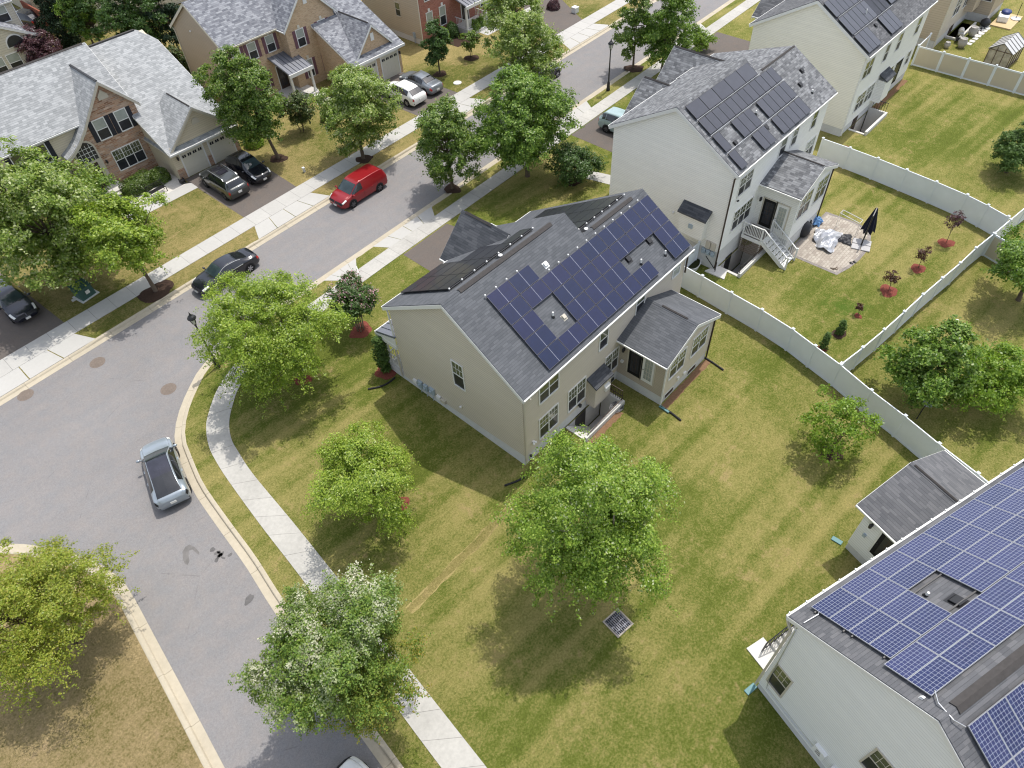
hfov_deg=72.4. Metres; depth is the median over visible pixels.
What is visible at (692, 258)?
vinyl fence
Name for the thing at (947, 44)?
garden urn
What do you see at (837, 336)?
mulch ring
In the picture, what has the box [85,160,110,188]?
door
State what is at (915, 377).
maple tree
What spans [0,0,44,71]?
cream house
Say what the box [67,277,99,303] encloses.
utility box
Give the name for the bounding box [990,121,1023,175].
evergreen tree
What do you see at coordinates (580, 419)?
basement door
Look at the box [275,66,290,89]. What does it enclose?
door
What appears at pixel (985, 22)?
covered pot
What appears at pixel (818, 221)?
cover
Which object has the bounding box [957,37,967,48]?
garden urn
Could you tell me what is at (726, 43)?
driveway
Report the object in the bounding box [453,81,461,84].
meter lid
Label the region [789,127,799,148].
window
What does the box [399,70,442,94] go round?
sedan
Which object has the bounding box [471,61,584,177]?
maple tree
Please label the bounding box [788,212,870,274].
patio border
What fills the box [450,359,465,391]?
window
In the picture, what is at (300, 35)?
window
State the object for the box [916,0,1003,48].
tan house
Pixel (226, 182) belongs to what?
suv
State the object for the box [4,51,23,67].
window
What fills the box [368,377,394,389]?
drain hose
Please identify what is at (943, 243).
mulch ring
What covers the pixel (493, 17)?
willow oak
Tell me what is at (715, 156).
white house with deck
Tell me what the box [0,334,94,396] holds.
driveway apron
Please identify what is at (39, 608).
honey locust
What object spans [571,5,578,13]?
utility box
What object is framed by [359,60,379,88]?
garage door
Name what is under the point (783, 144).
window
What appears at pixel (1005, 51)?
greenhouse
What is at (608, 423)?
soil edge
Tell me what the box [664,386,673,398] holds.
basement window
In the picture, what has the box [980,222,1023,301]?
locust tree
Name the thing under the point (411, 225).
driveway apron
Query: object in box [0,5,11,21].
window
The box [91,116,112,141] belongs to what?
window
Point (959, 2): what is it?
window
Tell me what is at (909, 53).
window
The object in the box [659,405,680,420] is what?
drain hose
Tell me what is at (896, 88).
soil edge
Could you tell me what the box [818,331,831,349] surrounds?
young conifer
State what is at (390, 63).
garage door
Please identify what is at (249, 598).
oil stain
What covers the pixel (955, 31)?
ground
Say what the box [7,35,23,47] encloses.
arched window
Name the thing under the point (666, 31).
street tree
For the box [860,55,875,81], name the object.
window
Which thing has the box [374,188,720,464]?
beige corner house
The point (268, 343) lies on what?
birch tree
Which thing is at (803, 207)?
window
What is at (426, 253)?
driveway
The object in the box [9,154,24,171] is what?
window
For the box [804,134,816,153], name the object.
window
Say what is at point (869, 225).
patio umbrella
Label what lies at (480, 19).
shrub
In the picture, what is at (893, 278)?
sapling
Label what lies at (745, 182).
window
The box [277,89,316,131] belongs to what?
crepe myrtle
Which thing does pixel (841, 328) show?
young conifer
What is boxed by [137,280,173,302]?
mulch ring
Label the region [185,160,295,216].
driveway
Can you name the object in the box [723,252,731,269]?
basement door
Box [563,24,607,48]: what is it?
driveway apron
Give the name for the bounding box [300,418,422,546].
birch tree
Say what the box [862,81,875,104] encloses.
window
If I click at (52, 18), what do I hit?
spruce tree
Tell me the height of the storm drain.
0.100 m
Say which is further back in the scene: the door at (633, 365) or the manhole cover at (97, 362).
the manhole cover at (97, 362)
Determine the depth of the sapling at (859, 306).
45.41 m
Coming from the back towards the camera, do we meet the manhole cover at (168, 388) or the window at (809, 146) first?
the window at (809, 146)
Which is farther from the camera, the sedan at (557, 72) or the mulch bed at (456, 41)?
the mulch bed at (456, 41)
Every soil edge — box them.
[589,411,623,442]
[662,360,710,408]
[872,79,906,108]
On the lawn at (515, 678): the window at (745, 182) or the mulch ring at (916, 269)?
the mulch ring at (916, 269)
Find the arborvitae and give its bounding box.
[370,335,391,373]
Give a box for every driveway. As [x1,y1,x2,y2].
[0,273,63,359]
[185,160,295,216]
[374,72,456,115]
[403,224,453,270]
[524,0,581,35]
[572,112,613,151]
[692,32,749,55]
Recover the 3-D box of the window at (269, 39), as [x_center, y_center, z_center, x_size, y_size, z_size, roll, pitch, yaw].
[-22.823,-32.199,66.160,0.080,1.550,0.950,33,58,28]
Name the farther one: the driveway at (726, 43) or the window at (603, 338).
the driveway at (726, 43)
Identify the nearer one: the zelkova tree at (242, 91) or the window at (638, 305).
the window at (638, 305)
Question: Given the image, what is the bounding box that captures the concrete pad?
[704,266,726,279]
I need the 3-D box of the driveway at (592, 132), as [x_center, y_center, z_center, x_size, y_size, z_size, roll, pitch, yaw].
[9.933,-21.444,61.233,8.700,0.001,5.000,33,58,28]
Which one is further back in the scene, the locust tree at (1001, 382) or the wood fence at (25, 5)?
the wood fence at (25, 5)
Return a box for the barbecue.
[955,27,964,41]
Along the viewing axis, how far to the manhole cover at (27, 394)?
44.54 m
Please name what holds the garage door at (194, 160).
in the stone front house at (123, 106)
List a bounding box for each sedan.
[0,279,38,322]
[191,247,259,294]
[224,149,271,184]
[336,756,370,767]
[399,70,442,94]
[533,63,561,85]
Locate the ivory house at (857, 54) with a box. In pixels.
[749,0,937,135]
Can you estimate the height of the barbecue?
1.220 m
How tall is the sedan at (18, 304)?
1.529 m
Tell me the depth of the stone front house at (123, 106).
57.77 m
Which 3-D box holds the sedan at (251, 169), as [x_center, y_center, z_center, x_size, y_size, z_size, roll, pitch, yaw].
[-22.451,-18.558,59.512,4.760,1.662,2.275,33,58,28]
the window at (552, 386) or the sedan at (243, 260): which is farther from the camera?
the sedan at (243, 260)
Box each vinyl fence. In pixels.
[681,267,986,482]
[685,241,700,266]
[817,137,1010,234]
[840,208,1023,370]
[911,32,1023,95]
[982,232,1009,271]
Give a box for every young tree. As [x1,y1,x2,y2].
[459,30,482,57]
[793,383,883,465]
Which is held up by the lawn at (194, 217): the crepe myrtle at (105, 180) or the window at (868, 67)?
the crepe myrtle at (105, 180)
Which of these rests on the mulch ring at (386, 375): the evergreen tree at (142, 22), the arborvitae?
the arborvitae
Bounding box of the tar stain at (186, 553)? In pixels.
[183,544,198,564]
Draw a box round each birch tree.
[185,268,358,418]
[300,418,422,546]
[489,424,684,625]
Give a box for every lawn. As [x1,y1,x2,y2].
[0,0,641,378]
[0,554,203,767]
[185,0,1023,767]
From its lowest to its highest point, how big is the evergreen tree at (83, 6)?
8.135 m
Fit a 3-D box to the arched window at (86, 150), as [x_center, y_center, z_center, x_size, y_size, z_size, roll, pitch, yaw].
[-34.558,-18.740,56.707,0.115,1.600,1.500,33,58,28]
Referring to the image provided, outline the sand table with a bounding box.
[996,9,1011,22]
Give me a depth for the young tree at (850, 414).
36.93 m
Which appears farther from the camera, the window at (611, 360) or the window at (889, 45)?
the window at (889, 45)
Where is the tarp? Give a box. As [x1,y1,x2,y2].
[813,228,842,252]
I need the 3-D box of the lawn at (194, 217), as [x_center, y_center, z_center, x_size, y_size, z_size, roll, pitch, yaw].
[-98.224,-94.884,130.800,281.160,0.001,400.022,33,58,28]
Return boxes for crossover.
[136,437,191,509]
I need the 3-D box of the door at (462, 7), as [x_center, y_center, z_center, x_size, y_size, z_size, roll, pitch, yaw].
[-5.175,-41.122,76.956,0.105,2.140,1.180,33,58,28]
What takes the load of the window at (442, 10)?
in the red brick house at (407, 19)
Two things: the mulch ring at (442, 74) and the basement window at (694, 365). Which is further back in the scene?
the mulch ring at (442, 74)
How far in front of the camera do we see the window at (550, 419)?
38.62 m
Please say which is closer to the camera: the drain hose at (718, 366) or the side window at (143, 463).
the side window at (143, 463)
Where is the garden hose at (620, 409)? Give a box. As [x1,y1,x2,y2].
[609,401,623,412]
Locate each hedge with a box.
[118,168,157,197]
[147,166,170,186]
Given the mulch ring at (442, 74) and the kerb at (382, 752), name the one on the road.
the kerb at (382, 752)
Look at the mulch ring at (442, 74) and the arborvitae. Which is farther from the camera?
the mulch ring at (442, 74)
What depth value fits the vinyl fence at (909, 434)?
42.15 m
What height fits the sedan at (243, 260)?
1.489 m
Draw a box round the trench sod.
[407,490,525,611]
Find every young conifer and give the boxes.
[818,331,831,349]
[834,319,848,334]
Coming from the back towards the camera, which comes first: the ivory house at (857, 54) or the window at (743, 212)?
the ivory house at (857, 54)
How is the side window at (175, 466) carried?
in the crossover
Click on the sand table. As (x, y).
(1003, 16)
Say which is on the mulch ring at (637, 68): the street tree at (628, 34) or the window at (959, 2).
the street tree at (628, 34)
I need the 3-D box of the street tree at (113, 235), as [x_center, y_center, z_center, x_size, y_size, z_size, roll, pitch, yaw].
[-26.211,-9.614,47.979,7.015,7.759,7.139,33,58,28]
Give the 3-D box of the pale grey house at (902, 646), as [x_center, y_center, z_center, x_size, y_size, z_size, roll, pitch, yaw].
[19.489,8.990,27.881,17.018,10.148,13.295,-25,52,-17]
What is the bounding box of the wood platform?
[990,14,1022,29]
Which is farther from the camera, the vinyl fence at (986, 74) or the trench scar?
the vinyl fence at (986, 74)
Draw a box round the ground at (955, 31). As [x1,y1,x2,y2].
[588,23,970,425]
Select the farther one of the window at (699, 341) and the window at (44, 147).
the window at (44, 147)
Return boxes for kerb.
[0,0,655,405]
[0,544,224,767]
[174,0,734,767]
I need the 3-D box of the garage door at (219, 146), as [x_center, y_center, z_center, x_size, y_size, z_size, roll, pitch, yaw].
[-25.305,-20.743,61.114,0.080,2.270,2.340,33,58,28]
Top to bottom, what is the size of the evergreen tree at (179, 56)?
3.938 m
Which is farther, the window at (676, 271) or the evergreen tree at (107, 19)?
the evergreen tree at (107, 19)
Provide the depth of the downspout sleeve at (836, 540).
35.41 m
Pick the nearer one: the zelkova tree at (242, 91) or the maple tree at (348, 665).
the maple tree at (348, 665)
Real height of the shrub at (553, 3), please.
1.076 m
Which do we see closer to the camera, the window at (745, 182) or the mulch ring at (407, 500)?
the mulch ring at (407, 500)
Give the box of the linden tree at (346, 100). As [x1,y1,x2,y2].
[300,62,402,158]
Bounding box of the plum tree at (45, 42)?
[14,23,62,62]
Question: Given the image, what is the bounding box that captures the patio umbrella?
[851,208,877,251]
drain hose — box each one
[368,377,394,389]
[504,476,525,485]
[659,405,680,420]
[704,357,723,369]
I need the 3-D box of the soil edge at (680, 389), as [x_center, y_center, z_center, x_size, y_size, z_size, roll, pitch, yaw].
[10.637,-0.040,42.691,0.505,0.001,5.100,33,58,28]
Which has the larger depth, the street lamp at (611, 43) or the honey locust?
the street lamp at (611, 43)
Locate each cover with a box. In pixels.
[17,389,33,400]
[89,357,104,367]
[160,383,176,394]
[812,215,823,226]
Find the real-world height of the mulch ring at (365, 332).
0.056 m
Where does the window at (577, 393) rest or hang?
in the beige corner house at (520, 338)
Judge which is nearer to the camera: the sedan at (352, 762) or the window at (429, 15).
the sedan at (352, 762)
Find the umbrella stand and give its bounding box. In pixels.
[1010,3,1022,20]
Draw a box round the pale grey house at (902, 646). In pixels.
[746,450,1023,767]
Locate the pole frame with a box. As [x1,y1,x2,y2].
[836,210,862,234]
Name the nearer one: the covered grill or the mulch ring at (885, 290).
the mulch ring at (885, 290)
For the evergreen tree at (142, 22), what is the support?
on the lawn at (194, 217)
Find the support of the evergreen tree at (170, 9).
on the lawn at (194, 217)
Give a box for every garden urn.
[944,41,950,48]
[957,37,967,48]
[968,25,978,36]
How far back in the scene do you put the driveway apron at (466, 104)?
66.36 m
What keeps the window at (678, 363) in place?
in the beige corner house at (520, 338)
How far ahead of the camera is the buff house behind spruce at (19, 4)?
84.19 m
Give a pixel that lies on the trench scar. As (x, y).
(443, 580)
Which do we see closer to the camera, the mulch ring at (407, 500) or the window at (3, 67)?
the mulch ring at (407, 500)
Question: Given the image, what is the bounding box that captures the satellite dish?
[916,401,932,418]
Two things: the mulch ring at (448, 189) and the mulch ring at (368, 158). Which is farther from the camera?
the mulch ring at (368, 158)
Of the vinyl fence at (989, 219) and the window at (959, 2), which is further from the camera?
the window at (959, 2)
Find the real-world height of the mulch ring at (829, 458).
0.056 m
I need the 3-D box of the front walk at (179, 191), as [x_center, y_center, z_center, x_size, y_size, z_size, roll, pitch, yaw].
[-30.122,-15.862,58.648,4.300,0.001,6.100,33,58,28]
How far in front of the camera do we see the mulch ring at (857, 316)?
45.78 m
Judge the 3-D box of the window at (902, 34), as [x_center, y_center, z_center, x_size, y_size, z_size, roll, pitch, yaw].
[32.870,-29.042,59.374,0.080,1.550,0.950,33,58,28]
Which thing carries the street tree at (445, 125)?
on the mulch ring at (448, 189)
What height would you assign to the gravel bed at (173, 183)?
0.001 m
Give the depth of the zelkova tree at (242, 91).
55.84 m
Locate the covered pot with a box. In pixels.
[980,18,990,26]
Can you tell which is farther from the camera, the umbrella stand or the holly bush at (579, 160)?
the umbrella stand
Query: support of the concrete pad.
on the lawn at (515, 678)
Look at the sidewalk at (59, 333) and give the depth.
54.51 m
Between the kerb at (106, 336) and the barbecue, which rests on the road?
the kerb at (106, 336)
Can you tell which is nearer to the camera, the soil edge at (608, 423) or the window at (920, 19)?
the soil edge at (608, 423)
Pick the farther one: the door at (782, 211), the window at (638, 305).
the door at (782, 211)
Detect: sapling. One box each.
[854,302,862,315]
[882,270,900,288]
[913,246,931,267]
[944,210,965,242]
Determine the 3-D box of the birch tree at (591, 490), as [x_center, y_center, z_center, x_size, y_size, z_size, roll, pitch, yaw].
[3.353,6.098,30.473,8.583,11.206,8.050,-8,49,-4]
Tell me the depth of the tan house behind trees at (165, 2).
83.93 m
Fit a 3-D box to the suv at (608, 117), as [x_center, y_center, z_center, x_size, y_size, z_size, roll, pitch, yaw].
[9.979,-22.664,61.149,5.060,1.799,2.335,33,58,28]
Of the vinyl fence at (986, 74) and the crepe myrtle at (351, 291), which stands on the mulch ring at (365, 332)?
the crepe myrtle at (351, 291)
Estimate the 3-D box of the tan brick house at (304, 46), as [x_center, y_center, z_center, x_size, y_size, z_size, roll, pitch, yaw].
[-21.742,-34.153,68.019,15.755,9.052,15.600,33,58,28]
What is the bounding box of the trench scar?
[405,496,517,612]
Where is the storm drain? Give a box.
[602,608,633,637]
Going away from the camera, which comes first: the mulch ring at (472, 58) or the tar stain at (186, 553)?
the tar stain at (186, 553)
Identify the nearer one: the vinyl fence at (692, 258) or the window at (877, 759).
the window at (877, 759)
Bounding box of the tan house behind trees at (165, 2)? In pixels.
[63,0,186,28]
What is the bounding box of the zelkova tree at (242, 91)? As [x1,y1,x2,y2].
[191,44,288,158]
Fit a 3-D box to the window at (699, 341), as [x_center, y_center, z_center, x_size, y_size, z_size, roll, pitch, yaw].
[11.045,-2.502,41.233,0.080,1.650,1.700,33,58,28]
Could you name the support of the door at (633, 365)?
in the beige corner house at (520, 338)
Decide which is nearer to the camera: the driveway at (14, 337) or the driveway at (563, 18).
the driveway at (14, 337)
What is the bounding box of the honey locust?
[0,535,140,723]
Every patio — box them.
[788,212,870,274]
[790,214,867,271]
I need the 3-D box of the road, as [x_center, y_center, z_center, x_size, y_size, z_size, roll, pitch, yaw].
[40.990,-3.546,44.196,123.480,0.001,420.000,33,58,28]
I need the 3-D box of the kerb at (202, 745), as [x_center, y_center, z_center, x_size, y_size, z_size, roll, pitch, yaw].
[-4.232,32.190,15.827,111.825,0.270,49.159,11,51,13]
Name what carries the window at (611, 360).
in the beige corner house at (520, 338)
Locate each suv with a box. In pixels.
[15,8,41,28]
[199,164,249,200]
[598,107,624,132]
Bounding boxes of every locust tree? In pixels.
[940,338,1023,423]
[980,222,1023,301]
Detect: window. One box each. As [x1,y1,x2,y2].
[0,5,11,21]
[0,57,8,71]
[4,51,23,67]
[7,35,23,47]
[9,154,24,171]
[31,142,53,162]
[76,143,98,164]
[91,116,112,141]
[111,139,147,170]
[112,107,133,131]
[142,459,145,474]
[146,472,152,492]
[151,470,180,499]
[168,447,176,461]
[170,460,182,478]
[246,41,259,58]
[264,33,276,52]
[294,27,306,47]
[306,57,315,77]
[394,1,401,16]
[425,10,432,23]
[438,4,446,25]
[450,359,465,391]
[538,372,559,405]
[539,402,558,440]
[567,375,586,413]
[598,327,609,351]
[605,345,619,370]
[635,295,645,314]
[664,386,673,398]
[668,346,687,380]
[671,263,680,279]
[687,363,695,374]
[689,324,709,358]
[730,195,753,232]
[736,167,754,198]
[766,663,792,697]
[777,136,788,158]
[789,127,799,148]
[794,186,814,222]
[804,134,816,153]
[809,110,819,130]
[811,171,830,205]
[852,88,867,113]
[859,747,894,767]
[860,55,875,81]
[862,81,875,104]
[881,41,892,63]
[894,30,905,52]
[903,48,912,66]
[913,15,923,35]
[951,0,962,17]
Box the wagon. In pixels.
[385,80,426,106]
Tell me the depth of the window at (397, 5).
74.50 m
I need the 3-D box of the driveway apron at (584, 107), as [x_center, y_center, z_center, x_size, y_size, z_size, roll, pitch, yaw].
[5.431,-24.495,64.171,1.129,0.080,6.254,31,58,26]
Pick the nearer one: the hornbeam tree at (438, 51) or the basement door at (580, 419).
the basement door at (580, 419)
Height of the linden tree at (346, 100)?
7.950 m
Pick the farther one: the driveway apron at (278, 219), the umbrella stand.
the umbrella stand
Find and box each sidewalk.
[0,0,628,377]
[206,0,759,767]
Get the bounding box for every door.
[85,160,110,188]
[179,143,210,176]
[206,132,236,163]
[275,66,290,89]
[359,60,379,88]
[380,49,400,80]
[460,4,469,21]
[575,408,585,425]
[626,349,641,377]
[639,357,656,386]
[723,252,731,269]
[757,196,777,228]
[770,202,790,234]
[850,115,857,128]
[868,532,893,556]
[891,56,904,83]
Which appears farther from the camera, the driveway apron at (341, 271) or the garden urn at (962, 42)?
the garden urn at (962, 42)
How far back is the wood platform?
72.47 m
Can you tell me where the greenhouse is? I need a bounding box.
[983,32,1023,67]
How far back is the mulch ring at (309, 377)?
44.16 m
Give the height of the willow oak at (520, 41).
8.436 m
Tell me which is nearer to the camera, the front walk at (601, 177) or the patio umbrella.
the patio umbrella
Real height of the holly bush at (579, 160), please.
3.245 m
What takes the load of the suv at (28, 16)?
on the driveway
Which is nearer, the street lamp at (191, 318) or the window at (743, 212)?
the street lamp at (191, 318)
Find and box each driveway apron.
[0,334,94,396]
[255,193,328,238]
[324,258,356,280]
[373,207,433,247]
[450,98,483,112]
[559,101,590,129]
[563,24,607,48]
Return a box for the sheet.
[838,234,851,245]
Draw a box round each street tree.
[66,191,178,291]
[408,92,488,190]
[608,0,653,67]
[633,0,703,70]
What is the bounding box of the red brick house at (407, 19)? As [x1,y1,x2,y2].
[362,0,498,43]
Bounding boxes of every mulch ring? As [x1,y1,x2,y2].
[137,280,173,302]
[270,154,287,162]
[294,373,311,384]
[349,321,371,337]
[356,155,373,163]
[374,368,395,379]
[390,497,409,510]
[432,70,446,76]
[444,184,460,193]
[464,55,478,60]
[567,177,581,186]
[623,65,643,72]
[820,444,842,460]
[831,330,845,338]
[854,313,861,318]
[880,284,897,297]
[911,264,925,273]
[937,238,954,247]
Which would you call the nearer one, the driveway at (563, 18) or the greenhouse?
the greenhouse
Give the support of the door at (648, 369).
in the beige corner house at (520, 338)
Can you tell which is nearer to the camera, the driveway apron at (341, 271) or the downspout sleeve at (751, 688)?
the downspout sleeve at (751, 688)
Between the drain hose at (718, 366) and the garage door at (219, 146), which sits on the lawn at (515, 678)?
the drain hose at (718, 366)
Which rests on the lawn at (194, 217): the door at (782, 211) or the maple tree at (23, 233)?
the maple tree at (23, 233)
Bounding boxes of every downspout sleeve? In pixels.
[744,683,757,694]
[831,536,842,544]
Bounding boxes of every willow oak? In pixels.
[473,0,547,56]
[483,8,572,89]
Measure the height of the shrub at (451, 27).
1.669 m
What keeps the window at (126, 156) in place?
in the stone front house at (123, 106)
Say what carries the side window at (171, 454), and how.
in the crossover
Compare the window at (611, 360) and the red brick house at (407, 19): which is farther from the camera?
the red brick house at (407, 19)
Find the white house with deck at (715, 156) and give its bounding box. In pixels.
[608,45,838,277]
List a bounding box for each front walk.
[119,183,197,218]
[480,7,536,34]
[584,170,610,183]
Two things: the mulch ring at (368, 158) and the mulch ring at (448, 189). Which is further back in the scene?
the mulch ring at (368, 158)
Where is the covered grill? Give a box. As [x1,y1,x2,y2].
[800,221,810,236]
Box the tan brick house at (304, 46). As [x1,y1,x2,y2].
[169,0,404,109]
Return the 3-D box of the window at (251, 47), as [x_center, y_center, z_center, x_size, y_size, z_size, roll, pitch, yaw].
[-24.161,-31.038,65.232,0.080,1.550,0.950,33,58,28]
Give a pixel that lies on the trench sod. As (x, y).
(451, 567)
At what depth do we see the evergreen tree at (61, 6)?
75.10 m
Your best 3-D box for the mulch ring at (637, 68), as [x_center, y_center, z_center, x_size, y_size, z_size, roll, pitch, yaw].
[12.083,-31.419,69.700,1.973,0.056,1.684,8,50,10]
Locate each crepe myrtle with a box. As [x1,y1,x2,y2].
[63,164,120,201]
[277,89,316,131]
[316,268,381,331]
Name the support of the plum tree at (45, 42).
on the lawn at (194, 217)
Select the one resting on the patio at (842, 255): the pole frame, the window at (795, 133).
the pole frame
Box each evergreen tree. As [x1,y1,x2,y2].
[51,0,106,43]
[56,0,108,40]
[94,0,148,34]
[116,0,171,46]
[140,0,179,50]
[166,43,190,73]
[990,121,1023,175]
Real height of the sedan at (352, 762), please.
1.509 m
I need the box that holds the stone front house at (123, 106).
[0,29,241,205]
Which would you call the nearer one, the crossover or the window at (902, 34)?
the crossover
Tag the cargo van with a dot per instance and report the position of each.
(353, 189)
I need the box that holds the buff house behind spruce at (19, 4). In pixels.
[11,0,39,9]
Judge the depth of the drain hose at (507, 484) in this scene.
38.47 m
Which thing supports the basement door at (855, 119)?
in the ivory house at (857, 54)
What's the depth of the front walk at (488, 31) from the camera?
76.93 m
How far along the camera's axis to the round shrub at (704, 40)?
70.60 m
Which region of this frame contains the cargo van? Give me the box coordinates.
[329,163,387,208]
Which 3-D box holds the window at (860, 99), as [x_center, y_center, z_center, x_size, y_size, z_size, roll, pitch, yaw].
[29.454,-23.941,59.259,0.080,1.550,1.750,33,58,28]
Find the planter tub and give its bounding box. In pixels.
[688,259,701,270]
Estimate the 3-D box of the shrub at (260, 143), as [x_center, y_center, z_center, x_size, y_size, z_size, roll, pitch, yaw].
[-23.211,-22.026,62.764,1.927,1.308,1.914,33,58,28]
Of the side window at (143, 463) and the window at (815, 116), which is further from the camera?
the window at (815, 116)
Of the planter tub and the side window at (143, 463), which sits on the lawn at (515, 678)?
the planter tub
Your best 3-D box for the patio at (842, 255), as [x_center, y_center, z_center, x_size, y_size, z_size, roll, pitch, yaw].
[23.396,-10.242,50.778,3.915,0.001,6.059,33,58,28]
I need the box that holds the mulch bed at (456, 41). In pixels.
[447,33,481,46]
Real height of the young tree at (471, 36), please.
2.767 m
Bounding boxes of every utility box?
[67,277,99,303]
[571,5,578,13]
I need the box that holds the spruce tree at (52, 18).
[33,0,82,48]
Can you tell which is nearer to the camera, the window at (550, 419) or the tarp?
the window at (550, 419)
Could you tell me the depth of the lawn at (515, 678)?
38.57 m
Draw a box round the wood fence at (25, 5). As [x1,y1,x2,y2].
[19,0,47,24]
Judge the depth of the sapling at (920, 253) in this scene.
47.68 m
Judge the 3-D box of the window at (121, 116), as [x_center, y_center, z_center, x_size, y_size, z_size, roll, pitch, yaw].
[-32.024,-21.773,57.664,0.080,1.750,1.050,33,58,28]
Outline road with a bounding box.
[0,0,728,767]
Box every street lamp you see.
[187,312,220,368]
[606,39,613,90]
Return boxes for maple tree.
[0,135,106,295]
[228,559,433,744]
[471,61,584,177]
[873,314,990,410]
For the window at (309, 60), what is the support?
in the tan brick house at (304, 46)
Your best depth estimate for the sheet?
50.71 m
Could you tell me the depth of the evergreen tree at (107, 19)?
72.06 m
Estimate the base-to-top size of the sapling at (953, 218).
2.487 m
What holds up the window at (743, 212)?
in the white house with deck at (715, 156)
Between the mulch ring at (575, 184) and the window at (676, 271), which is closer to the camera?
the window at (676, 271)
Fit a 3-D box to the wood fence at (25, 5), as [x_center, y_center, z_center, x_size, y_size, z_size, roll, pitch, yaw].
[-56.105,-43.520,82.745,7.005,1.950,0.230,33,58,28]
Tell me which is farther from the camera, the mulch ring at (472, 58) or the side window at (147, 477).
the mulch ring at (472, 58)
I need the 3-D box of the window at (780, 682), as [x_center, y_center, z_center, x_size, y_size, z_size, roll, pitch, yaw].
[11.016,12.234,28.860,0.080,2.000,0.890,-25,52,-17]
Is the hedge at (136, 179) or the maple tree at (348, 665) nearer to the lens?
the maple tree at (348, 665)
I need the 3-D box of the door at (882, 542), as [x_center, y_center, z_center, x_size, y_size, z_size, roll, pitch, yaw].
[17.373,7.686,32.473,0.105,2.190,1.280,-25,52,-17]
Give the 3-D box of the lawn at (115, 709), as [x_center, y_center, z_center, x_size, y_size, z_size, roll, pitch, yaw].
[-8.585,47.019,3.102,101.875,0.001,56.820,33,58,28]
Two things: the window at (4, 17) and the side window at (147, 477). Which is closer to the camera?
the side window at (147, 477)
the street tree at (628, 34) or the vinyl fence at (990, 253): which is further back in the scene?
the street tree at (628, 34)
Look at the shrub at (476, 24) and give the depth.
76.28 m
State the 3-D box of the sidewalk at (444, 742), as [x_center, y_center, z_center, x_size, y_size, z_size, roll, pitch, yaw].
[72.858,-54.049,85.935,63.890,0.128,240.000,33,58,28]
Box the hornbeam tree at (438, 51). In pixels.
[418,16,452,73]
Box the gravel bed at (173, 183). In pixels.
[125,166,186,206]
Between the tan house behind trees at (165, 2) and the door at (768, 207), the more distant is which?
the tan house behind trees at (165, 2)
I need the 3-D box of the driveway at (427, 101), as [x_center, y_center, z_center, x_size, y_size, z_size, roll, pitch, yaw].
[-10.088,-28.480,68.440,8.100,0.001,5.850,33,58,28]
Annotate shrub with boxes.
[244,133,264,149]
[446,21,459,38]
[469,18,480,31]
[476,16,485,26]
[546,0,559,10]
[690,28,719,51]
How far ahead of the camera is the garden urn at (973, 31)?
70.70 m
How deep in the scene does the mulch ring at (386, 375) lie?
44.18 m
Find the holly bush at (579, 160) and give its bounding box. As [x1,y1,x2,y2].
[543,139,608,187]
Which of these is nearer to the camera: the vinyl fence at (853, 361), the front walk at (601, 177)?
the vinyl fence at (853, 361)
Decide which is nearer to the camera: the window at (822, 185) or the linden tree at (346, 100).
the window at (822, 185)
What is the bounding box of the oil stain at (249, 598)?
[244,594,253,605]

